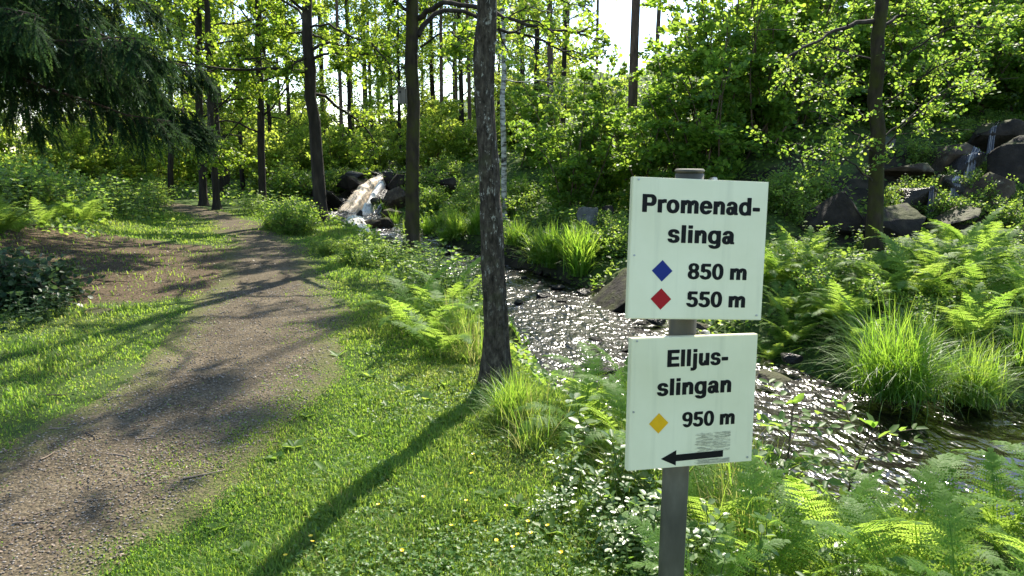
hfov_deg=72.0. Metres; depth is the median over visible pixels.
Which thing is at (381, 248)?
shrub
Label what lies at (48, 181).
shrub
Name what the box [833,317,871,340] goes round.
leafy herb
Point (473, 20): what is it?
broadleaf tree
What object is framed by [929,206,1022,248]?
fern
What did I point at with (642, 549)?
broad leaved plant
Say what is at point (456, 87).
pine tree
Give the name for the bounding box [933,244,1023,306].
fern
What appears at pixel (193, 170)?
bright shrub
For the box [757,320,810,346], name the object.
fern
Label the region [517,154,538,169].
fern
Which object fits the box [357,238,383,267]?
leafy herb
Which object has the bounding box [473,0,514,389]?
broadleaf tree
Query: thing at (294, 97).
broadleaf tree
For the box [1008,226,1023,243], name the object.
leafy herb
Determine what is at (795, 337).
fern
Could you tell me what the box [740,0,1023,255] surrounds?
broadleaf tree
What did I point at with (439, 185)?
shrub
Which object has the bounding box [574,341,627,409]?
fern
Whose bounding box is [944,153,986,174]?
boulder
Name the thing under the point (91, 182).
shrub
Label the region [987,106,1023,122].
shrub
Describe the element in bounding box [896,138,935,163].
shrub
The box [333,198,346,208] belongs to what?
boulder
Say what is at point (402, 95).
nest box
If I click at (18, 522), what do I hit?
twig
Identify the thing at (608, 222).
shrub
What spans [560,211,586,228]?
leafy herb
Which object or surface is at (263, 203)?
leafy herb
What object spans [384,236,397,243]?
boulder
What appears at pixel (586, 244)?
grass tuft
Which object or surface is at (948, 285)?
fern
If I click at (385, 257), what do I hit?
leafy herb
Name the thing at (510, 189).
shrub
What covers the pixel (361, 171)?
leafy bush
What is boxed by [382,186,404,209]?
boulder
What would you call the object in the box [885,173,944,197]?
shrub
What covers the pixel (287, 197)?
leafy herb
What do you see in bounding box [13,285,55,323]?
dark shrub
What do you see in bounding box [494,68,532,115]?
bright shrub
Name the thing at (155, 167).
bright shrub
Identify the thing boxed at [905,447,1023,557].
fern
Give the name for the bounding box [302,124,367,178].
bright shrub
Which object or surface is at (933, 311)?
leafy herb
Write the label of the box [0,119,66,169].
bright shrub
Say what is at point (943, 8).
hazel shrub
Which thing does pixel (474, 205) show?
shrub
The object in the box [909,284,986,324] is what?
shrub
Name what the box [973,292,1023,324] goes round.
shrub
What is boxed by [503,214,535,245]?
grass tuft
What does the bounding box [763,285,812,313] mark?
fern
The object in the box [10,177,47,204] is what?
leafy herb
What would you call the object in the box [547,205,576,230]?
leafy herb
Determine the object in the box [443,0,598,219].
birch tree
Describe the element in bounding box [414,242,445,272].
leafy herb
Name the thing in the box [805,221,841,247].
leafy herb
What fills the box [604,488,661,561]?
broad leaved plant
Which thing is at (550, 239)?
grass tuft
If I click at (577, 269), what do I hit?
grass tuft
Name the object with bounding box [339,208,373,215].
spray
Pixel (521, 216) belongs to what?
leafy herb
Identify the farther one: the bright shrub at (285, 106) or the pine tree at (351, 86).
the bright shrub at (285, 106)
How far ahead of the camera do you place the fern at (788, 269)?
9.89 m
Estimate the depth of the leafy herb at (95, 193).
17.05 m
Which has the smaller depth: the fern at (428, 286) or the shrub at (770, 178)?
the fern at (428, 286)
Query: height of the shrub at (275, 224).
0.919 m
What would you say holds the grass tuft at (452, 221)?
on the ground at (858, 187)
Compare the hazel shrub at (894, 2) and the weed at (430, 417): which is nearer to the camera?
the weed at (430, 417)
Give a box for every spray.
[339,175,382,210]
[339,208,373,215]
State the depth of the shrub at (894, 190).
13.89 m
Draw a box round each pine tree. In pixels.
[275,38,282,158]
[320,18,325,129]
[335,0,343,148]
[347,1,355,144]
[365,0,373,160]
[439,0,442,111]
[454,13,457,117]
[465,0,471,144]
[546,0,552,154]
[567,4,569,79]
[595,0,598,70]
[625,0,639,189]
[654,0,661,84]
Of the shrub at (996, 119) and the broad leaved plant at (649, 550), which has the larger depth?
the shrub at (996, 119)
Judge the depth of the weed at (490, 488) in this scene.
3.40 m
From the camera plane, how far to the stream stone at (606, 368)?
7.97 m
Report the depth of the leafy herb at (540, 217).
17.47 m
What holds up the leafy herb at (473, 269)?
on the ground at (858, 187)
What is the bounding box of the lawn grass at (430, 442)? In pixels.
[0,208,978,575]
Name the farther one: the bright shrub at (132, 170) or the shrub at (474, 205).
the bright shrub at (132, 170)
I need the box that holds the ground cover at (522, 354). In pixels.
[2,0,1023,524]
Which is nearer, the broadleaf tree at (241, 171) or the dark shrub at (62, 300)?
the dark shrub at (62, 300)
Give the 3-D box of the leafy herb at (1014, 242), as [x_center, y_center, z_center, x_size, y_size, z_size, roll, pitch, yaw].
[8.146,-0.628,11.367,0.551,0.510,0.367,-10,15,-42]
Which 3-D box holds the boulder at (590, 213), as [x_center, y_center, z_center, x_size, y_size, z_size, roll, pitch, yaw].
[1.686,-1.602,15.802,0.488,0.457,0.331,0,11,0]
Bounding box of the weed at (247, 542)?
[229,540,261,561]
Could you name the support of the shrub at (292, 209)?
on the ground at (858, 187)
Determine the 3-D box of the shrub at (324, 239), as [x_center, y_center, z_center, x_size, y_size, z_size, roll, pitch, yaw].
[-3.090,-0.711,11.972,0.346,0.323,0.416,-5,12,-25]
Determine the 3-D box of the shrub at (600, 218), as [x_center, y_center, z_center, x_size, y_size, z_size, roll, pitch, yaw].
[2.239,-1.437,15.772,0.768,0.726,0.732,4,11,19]
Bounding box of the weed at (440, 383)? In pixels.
[437,379,450,385]
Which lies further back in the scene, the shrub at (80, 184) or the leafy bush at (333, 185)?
the leafy bush at (333, 185)
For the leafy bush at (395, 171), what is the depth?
26.43 m
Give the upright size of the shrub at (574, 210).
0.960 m
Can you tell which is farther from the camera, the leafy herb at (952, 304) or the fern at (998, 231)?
the fern at (998, 231)
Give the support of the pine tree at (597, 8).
on the ground at (858, 187)
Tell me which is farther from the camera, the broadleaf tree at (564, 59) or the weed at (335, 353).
the broadleaf tree at (564, 59)
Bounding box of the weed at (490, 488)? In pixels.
[475,486,508,500]
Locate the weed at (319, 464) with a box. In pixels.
[314,461,335,471]
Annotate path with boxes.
[0,198,360,575]
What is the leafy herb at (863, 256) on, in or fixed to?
on the ground at (858, 187)
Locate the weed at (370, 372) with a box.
[358,368,379,376]
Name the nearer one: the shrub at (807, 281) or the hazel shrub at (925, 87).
the shrub at (807, 281)
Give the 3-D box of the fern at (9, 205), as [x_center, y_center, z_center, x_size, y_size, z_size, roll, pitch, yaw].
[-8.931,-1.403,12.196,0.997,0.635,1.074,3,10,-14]
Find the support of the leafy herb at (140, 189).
on the ground at (858, 187)
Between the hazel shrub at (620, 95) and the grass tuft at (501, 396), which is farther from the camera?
the hazel shrub at (620, 95)
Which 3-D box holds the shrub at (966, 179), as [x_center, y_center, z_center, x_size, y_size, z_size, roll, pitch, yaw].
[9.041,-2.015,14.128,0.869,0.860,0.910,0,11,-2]
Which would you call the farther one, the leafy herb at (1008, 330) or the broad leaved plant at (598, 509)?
the leafy herb at (1008, 330)
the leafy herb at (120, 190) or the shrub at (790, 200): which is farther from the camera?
the leafy herb at (120, 190)
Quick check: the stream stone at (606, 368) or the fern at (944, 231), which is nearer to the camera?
the stream stone at (606, 368)
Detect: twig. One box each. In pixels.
[13,520,42,523]
[97,280,130,281]
[183,469,225,478]
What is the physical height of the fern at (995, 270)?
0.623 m
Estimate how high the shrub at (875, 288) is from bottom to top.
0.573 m
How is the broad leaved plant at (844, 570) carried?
on the ground at (858, 187)
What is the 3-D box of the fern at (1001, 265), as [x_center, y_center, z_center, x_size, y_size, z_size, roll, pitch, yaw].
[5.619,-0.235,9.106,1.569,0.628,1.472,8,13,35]
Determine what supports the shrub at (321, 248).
on the ground at (858, 187)
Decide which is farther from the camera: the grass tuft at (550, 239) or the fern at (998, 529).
the grass tuft at (550, 239)
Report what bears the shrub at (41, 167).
on the ground at (858, 187)
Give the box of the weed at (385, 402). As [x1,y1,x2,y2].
[382,400,396,408]
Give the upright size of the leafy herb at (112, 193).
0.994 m
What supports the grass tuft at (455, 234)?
on the ground at (858, 187)
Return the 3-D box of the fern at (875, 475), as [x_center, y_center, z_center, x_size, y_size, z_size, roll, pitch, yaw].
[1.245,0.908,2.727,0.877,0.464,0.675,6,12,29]
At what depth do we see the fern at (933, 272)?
8.64 m
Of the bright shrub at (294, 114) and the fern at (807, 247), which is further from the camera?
the bright shrub at (294, 114)
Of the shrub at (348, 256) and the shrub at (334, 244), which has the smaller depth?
the shrub at (348, 256)
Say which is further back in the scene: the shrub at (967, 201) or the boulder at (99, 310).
the shrub at (967, 201)
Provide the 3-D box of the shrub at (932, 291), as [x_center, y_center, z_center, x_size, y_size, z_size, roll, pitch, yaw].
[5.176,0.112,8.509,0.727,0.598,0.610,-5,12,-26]
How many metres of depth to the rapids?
21.58 m
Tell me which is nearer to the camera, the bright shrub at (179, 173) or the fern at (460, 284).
the fern at (460, 284)
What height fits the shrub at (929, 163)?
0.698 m
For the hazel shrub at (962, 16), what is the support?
on the ground at (858, 187)
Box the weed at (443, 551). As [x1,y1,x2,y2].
[434,543,456,562]
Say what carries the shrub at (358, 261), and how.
on the ground at (858, 187)
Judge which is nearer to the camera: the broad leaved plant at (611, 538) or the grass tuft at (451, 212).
the broad leaved plant at (611, 538)
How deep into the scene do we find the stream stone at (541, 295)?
12.19 m
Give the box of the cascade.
[921,120,1000,226]
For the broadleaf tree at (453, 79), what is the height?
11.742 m
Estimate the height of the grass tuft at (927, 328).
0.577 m
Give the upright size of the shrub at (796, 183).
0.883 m
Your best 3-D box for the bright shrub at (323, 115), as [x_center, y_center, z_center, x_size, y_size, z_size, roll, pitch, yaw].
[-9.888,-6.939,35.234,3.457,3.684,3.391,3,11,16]
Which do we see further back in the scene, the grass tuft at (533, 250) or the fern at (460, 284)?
the grass tuft at (533, 250)
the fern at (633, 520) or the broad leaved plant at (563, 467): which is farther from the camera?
the broad leaved plant at (563, 467)
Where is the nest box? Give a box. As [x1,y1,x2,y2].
[396,85,407,106]
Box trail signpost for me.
[625,169,768,575]
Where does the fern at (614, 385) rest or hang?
on the ground at (858, 187)
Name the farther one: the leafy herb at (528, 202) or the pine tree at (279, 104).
the pine tree at (279, 104)
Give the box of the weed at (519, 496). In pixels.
[507,493,528,511]
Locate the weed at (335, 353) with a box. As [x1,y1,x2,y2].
[330,350,345,357]
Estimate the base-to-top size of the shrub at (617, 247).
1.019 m
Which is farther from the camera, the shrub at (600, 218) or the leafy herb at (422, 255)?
the shrub at (600, 218)
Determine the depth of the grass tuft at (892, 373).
6.79 m
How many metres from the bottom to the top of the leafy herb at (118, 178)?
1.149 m
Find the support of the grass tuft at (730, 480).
on the ground at (858, 187)
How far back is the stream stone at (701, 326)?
9.75 m
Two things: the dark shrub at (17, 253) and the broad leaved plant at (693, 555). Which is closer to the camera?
the broad leaved plant at (693, 555)
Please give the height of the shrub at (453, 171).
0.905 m
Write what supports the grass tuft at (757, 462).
on the ground at (858, 187)
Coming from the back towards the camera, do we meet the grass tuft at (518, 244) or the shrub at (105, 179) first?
the shrub at (105, 179)
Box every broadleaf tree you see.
[0,89,48,151]
[26,0,114,166]
[60,0,157,161]
[85,0,186,143]
[97,0,267,199]
[116,0,321,209]
[120,0,293,205]
[130,0,246,181]
[137,0,455,221]
[151,0,337,205]
[152,1,280,195]
[172,2,282,187]
[187,0,296,189]
[192,0,308,141]
[249,0,325,162]
[279,0,378,136]
[298,0,398,146]
[323,0,403,140]
[333,0,436,140]
[360,0,444,152]
[372,29,404,126]
[376,0,622,264]
[377,0,473,134]
[381,0,515,127]
[392,3,449,120]
[419,9,476,105]
[436,0,584,114]
[442,0,514,59]
[452,0,519,99]
[463,0,544,115]
[466,0,562,125]
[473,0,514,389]
[495,0,544,75]
[499,0,585,90]
[522,0,628,125]
[545,2,586,50]
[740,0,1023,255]
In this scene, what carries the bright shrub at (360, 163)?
on the ground at (858, 187)
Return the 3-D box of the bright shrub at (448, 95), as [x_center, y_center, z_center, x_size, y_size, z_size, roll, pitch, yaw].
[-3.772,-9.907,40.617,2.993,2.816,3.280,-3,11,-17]
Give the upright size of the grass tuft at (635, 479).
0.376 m
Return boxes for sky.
[0,0,847,151]
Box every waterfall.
[338,174,385,212]
[362,180,384,214]
[371,202,384,214]
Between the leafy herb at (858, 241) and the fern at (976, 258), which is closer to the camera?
the fern at (976, 258)
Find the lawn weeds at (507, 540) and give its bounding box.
[138,286,788,575]
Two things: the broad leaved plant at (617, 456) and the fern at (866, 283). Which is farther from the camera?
the fern at (866, 283)
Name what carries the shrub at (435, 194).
on the ground at (858, 187)
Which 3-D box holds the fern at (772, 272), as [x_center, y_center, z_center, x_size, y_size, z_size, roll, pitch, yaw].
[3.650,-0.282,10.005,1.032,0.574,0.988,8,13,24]
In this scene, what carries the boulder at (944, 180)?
on the ground at (858, 187)
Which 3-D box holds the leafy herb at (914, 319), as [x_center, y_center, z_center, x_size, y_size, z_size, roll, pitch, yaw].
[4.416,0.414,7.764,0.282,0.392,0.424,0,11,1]
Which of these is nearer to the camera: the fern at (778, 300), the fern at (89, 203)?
the fern at (778, 300)
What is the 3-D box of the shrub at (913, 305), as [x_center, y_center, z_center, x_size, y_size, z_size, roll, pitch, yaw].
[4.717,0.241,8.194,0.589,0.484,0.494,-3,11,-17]
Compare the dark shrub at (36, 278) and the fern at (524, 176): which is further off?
the fern at (524, 176)
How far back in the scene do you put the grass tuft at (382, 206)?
24.24 m
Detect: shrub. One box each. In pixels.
[0,115,35,166]
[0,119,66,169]
[0,148,35,171]
[0,148,78,209]
[0,150,73,210]
[0,246,57,311]
[0,257,91,312]
[0,284,53,332]
[1,246,41,267]
[5,124,101,178]
[8,246,77,265]
[11,112,87,156]
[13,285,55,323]
[18,157,83,187]
[27,252,104,298]
[34,122,134,180]
[34,162,113,208]
[37,281,77,315]
[40,180,64,204]
[52,173,93,204]
[64,125,126,172]
[65,139,156,188]
[66,107,85,151]
[87,164,138,199]
[89,171,120,187]
[106,130,179,191]
[116,115,191,184]
[131,172,167,197]
[131,180,175,204]
[153,137,237,184]
[175,88,228,129]
[221,89,285,151]
[226,125,256,177]
[228,135,297,192]
[231,112,285,148]
[236,110,298,167]
[245,132,310,191]
[252,201,278,229]
[264,92,305,121]
[265,200,316,234]
[265,202,316,234]
[266,197,313,232]
[274,112,354,168]
[275,125,338,173]
[278,210,322,235]
[289,196,330,224]
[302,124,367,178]
[308,239,325,250]
[314,241,331,256]
[320,236,335,242]
[322,135,378,172]
[325,240,344,254]
[326,112,360,158]
[329,242,365,263]
[336,235,366,251]
[349,250,374,266]
[351,127,401,176]
[355,129,386,146]
[359,241,388,258]
[372,242,398,260]
[377,106,431,152]
[377,127,432,174]
[395,97,474,170]
[396,98,446,128]
[419,184,447,213]
[419,186,450,216]
[420,90,466,134]
[420,111,477,165]
[422,169,461,199]
[427,153,463,175]
[439,162,467,180]
[440,191,475,217]
[448,175,479,203]
[450,186,479,205]
[453,74,508,118]
[463,191,479,215]
[465,110,516,155]
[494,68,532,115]
[496,95,526,149]
[500,178,542,206]
[500,180,539,203]
[500,189,538,218]
[505,30,653,203]
[505,63,638,221]
[506,75,574,129]
[507,58,581,167]
[527,57,588,110]
[559,200,584,227]
[562,60,653,173]
[580,48,698,209]
[590,217,628,254]
[591,221,628,260]
[593,207,625,228]
[594,205,623,229]
[598,210,628,233]
[617,0,772,180]
[629,15,750,168]
[640,0,828,136]
[676,0,866,159]
[751,0,893,128]
[758,177,784,214]
[765,163,822,202]
[765,179,810,217]
[767,160,810,183]
[768,172,829,203]
[769,172,824,217]
[776,158,855,204]
[782,197,821,228]
[789,260,843,298]
[799,0,902,75]
[803,0,959,111]
[822,282,861,300]
[829,20,952,129]
[829,258,869,283]
[848,272,898,316]
[850,253,912,290]
[871,0,978,83]
[884,174,938,203]
[884,192,921,207]
[885,0,1020,126]
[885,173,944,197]
[888,289,940,321]
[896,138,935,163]
[905,161,938,184]
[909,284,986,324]
[913,272,973,303]
[916,189,964,223]
[919,263,972,292]
[920,144,951,166]
[924,283,971,303]
[935,0,1006,51]
[935,183,989,225]
[937,0,1023,115]
[940,291,972,307]
[943,116,981,136]
[945,127,976,144]
[945,167,993,187]
[964,0,1023,116]
[965,116,991,127]
[966,179,1001,205]
[969,159,986,180]
[972,0,1023,56]
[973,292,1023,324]
[979,106,1013,122]
[984,3,1023,92]
[985,195,1023,228]
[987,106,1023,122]
[1006,174,1023,201]
[1010,185,1022,209]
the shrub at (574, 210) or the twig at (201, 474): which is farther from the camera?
the shrub at (574, 210)
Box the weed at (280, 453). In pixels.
[265,451,284,459]
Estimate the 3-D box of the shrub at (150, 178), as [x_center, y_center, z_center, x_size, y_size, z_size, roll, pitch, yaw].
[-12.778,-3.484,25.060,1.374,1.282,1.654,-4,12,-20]
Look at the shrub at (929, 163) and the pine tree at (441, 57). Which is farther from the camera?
the pine tree at (441, 57)
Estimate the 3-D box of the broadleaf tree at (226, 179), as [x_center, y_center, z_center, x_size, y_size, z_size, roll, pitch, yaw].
[-12.283,-10.610,29.168,5.249,13.511,4.923,-3,11,-17]
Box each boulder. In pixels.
[81,307,112,315]
[326,190,342,207]
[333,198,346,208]
[336,175,367,189]
[338,171,366,178]
[356,210,362,216]
[359,219,382,227]
[370,197,381,204]
[371,172,381,176]
[375,189,387,208]
[376,217,393,226]
[381,208,402,217]
[382,171,395,190]
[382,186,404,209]
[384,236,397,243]
[387,174,405,189]
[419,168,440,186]
[436,177,462,192]
[576,207,597,225]
[591,268,626,311]
[601,205,614,215]
[797,191,862,234]
[850,203,925,242]
[862,136,895,147]
[884,163,934,177]
[888,187,939,214]
[923,204,980,228]
[925,143,978,175]
[936,175,969,196]
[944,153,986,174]
[963,172,1015,211]
[967,119,1023,151]
[987,135,1023,194]
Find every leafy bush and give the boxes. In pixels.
[252,154,312,201]
[277,159,332,196]
[308,168,341,194]
[324,164,349,192]
[344,165,372,179]
[388,163,420,178]
[401,160,447,195]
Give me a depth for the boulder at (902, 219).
12.64 m
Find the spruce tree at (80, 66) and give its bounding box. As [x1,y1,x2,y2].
[0,0,229,176]
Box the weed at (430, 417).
[425,416,445,422]
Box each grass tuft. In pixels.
[369,198,388,211]
[383,208,404,223]
[392,220,420,233]
[411,284,474,329]
[420,211,440,234]
[422,207,449,227]
[424,306,482,362]
[429,211,470,240]
[429,303,518,366]
[430,222,454,244]
[430,296,477,343]
[431,304,512,361]
[433,293,483,341]
[436,203,467,227]
[438,212,468,240]
[439,212,466,233]
[450,206,479,233]
[458,210,479,234]
[459,203,479,232]
[460,365,555,421]
[464,375,553,429]
[467,386,580,454]
[469,388,539,434]
[471,359,569,423]
[488,367,567,426]
[490,370,571,432]
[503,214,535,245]
[506,219,538,246]
[508,221,558,272]
[513,223,571,268]
[517,222,565,261]
[523,216,571,263]
[538,218,602,257]
[538,220,618,267]
[540,227,607,276]
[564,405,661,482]
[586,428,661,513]
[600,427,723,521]
[650,451,829,552]
[660,427,834,509]
[690,406,815,503]
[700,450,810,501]
[709,463,802,561]
[789,289,1021,429]
[875,310,975,359]
[919,326,1023,423]
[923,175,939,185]
[964,307,1023,377]
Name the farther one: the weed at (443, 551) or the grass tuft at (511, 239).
the grass tuft at (511, 239)
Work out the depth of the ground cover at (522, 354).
12.78 m
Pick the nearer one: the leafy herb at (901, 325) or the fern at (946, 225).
the leafy herb at (901, 325)
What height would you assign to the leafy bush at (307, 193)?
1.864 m
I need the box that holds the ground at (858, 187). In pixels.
[0,3,1023,575]
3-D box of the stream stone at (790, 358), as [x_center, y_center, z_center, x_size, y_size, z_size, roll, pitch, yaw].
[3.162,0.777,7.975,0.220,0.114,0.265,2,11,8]
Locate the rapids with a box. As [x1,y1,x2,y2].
[346,215,368,231]
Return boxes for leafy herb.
[0,163,26,201]
[0,166,43,216]
[0,171,51,208]
[0,172,25,211]
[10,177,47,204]
[10,179,43,212]
[24,169,81,219]
[45,181,66,210]
[56,186,79,205]
[61,174,129,214]
[62,169,107,199]
[67,179,120,219]
[69,184,106,209]
[73,179,128,216]
[97,180,127,209]
[103,178,126,205]
[104,180,144,221]
[109,177,160,210]
[117,190,163,218]
[122,184,156,211]
[135,188,174,218]
[138,178,169,206]
[149,180,176,207]
[241,193,257,210]
[242,194,267,214]
[248,191,267,212]
[248,194,268,215]
[257,196,273,215]
[269,190,299,205]
[272,192,294,204]
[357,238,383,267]
[361,234,405,265]
[366,249,465,314]
[384,229,417,263]
[386,256,413,286]
[388,237,427,266]
[388,260,423,297]
[389,244,472,299]
[396,241,436,274]
[396,251,415,278]
[399,254,431,275]
[407,242,446,289]
[413,248,451,277]
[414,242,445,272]
[418,238,457,290]
[419,252,478,301]
[438,260,481,277]
[439,264,482,309]
[445,260,481,294]
[513,190,542,212]
[516,205,532,229]
[523,198,557,228]
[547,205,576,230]
[558,204,577,224]
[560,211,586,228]
[566,191,600,211]
[770,233,807,260]
[791,247,832,279]
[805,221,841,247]
[819,244,836,267]
[830,242,879,274]
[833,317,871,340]
[849,225,863,250]
[849,246,871,260]
[886,315,922,341]
[894,306,928,336]
[897,303,938,326]
[912,298,947,325]
[942,295,964,322]
[962,321,993,354]
[973,327,1004,350]
[987,316,1023,348]
[999,320,1023,347]
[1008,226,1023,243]
[1009,234,1023,258]
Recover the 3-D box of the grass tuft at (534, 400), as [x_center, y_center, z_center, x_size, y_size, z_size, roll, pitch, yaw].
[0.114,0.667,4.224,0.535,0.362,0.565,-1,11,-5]
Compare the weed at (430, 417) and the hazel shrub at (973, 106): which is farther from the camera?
the hazel shrub at (973, 106)
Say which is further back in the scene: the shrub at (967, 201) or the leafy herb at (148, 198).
the leafy herb at (148, 198)
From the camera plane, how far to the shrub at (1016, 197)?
13.67 m
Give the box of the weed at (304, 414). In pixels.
[300,412,313,417]
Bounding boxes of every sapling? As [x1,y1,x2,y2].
[753,378,854,495]
[800,393,928,507]
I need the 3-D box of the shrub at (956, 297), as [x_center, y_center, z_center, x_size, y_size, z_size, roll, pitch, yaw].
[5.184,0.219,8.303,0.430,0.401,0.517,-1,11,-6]
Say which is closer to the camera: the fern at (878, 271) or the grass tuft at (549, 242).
the fern at (878, 271)
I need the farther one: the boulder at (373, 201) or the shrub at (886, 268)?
the boulder at (373, 201)
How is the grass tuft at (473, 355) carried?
on the ground at (858, 187)
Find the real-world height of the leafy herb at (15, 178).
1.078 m
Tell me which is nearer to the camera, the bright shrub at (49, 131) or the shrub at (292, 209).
the shrub at (292, 209)
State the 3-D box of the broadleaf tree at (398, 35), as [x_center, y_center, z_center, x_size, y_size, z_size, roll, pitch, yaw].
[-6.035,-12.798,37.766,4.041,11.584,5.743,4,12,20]
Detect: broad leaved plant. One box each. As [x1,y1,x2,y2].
[522,490,551,523]
[535,477,577,521]
[547,429,609,489]
[560,463,609,520]
[565,393,625,459]
[583,477,660,546]
[587,429,643,510]
[588,509,647,571]
[604,432,661,487]
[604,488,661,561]
[615,520,692,575]
[620,445,661,522]
[628,492,660,563]
[639,498,735,575]
[715,512,817,575]
[742,449,811,545]
[818,521,940,575]
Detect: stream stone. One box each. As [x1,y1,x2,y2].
[514,299,524,303]
[536,293,550,297]
[551,284,564,289]
[576,288,590,294]
[589,337,602,340]
[597,365,613,373]
[633,321,648,325]
[646,319,665,325]
[696,322,709,329]
[757,370,791,383]
[780,353,802,364]
[984,365,1020,382]
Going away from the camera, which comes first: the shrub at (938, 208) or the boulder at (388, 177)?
the shrub at (938, 208)
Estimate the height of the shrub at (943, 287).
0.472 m
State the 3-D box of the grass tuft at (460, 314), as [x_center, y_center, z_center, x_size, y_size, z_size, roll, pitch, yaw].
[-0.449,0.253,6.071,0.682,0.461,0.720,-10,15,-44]
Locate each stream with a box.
[328,211,1023,526]
[361,167,405,172]
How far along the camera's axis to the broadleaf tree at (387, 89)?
57.69 m
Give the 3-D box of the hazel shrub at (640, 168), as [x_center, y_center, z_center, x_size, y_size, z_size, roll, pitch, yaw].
[3.137,-3.853,17.678,3.608,4.081,3.195,-2,11,-10]
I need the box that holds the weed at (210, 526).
[204,523,228,532]
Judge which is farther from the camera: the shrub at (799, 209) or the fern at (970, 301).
the shrub at (799, 209)
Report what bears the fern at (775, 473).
on the ground at (858, 187)
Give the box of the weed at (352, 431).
[347,429,365,439]
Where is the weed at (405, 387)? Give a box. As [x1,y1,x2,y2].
[393,384,414,393]
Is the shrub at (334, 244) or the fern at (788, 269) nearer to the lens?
the fern at (788, 269)
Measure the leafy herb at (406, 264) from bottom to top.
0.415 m
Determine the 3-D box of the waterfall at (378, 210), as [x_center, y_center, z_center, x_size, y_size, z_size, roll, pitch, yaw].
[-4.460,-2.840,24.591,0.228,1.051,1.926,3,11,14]
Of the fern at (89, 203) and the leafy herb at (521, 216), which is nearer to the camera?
the fern at (89, 203)
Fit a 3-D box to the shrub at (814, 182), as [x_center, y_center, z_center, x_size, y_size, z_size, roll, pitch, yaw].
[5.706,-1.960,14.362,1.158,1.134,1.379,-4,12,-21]
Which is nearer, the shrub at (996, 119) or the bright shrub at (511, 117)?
the shrub at (996, 119)
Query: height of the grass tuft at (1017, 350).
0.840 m
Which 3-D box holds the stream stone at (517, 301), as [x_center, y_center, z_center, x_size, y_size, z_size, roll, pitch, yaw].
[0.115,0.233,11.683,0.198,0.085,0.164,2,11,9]
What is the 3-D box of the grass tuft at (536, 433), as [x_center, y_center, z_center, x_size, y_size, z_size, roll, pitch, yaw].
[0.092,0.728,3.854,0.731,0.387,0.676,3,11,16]
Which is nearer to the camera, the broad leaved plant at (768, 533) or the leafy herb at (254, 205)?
the broad leaved plant at (768, 533)
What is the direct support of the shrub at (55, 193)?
on the ground at (858, 187)
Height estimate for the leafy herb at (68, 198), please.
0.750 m
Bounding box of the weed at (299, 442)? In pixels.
[282,438,307,448]
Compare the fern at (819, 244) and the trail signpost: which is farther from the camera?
the fern at (819, 244)
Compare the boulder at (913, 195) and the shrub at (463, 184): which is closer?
the boulder at (913, 195)
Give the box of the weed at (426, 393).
[410,390,433,402]
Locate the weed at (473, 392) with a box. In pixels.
[467,389,482,397]
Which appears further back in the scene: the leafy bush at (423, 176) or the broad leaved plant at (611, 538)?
the leafy bush at (423, 176)
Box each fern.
[0,194,54,232]
[0,199,31,212]
[0,208,41,232]
[8,206,46,231]
[12,197,67,225]
[24,202,77,218]
[55,192,114,217]
[57,198,115,222]
[57,202,96,216]
[59,189,104,210]
[353,265,459,326]
[377,289,473,341]
[382,308,483,356]
[404,257,481,315]
[418,297,482,331]
[508,172,531,183]
[514,355,624,443]
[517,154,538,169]
[521,232,560,251]
[542,341,626,407]
[566,374,626,444]
[568,219,604,235]
[568,225,605,250]
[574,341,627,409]
[586,235,619,254]
[622,513,790,575]
[656,463,788,545]
[686,453,909,575]
[744,455,971,575]
[752,437,764,447]
[757,296,846,346]
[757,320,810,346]
[757,325,805,359]
[762,280,811,314]
[763,245,827,285]
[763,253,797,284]
[763,259,810,292]
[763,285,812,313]
[763,309,821,328]
[764,231,811,265]
[767,223,851,262]
[768,225,845,257]
[768,231,847,263]
[771,241,842,276]
[775,284,831,321]
[779,244,869,282]
[791,277,830,303]
[796,276,863,324]
[798,279,882,325]
[800,275,883,325]
[801,495,1001,575]
[812,283,904,311]
[818,293,896,350]
[819,271,864,297]
[819,303,881,333]
[834,570,952,575]
[835,261,934,302]
[836,251,942,280]
[837,259,928,298]
[841,277,921,311]
[844,453,1007,570]
[856,232,989,301]
[857,225,982,280]
[861,233,961,259]
[880,232,1009,291]
[882,219,1001,275]
[883,483,1023,575]
[885,247,1022,280]
[892,228,952,258]
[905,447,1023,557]
[918,222,998,247]
[921,277,1001,311]
[928,282,1023,343]
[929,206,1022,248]
[932,227,1023,268]
[933,239,1023,286]
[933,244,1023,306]
[939,290,1023,338]
[941,222,1018,258]
[941,233,1018,282]
[946,259,1023,311]
[951,440,1023,489]
[951,475,1023,516]
[959,515,1023,563]
[960,221,1023,244]
[971,544,1023,575]
[985,249,1023,303]
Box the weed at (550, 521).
[532,510,576,534]
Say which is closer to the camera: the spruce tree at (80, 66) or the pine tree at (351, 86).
the spruce tree at (80, 66)
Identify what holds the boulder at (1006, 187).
on the ground at (858, 187)
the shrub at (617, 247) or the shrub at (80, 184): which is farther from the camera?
the shrub at (80, 184)
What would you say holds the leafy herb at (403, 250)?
on the ground at (858, 187)
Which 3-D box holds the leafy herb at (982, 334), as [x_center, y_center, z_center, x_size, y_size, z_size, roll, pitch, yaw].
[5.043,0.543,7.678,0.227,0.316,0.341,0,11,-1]
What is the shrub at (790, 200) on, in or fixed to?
on the ground at (858, 187)
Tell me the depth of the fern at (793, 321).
8.88 m
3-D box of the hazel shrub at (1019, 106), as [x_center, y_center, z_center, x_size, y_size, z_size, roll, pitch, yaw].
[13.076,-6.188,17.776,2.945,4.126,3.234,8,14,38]

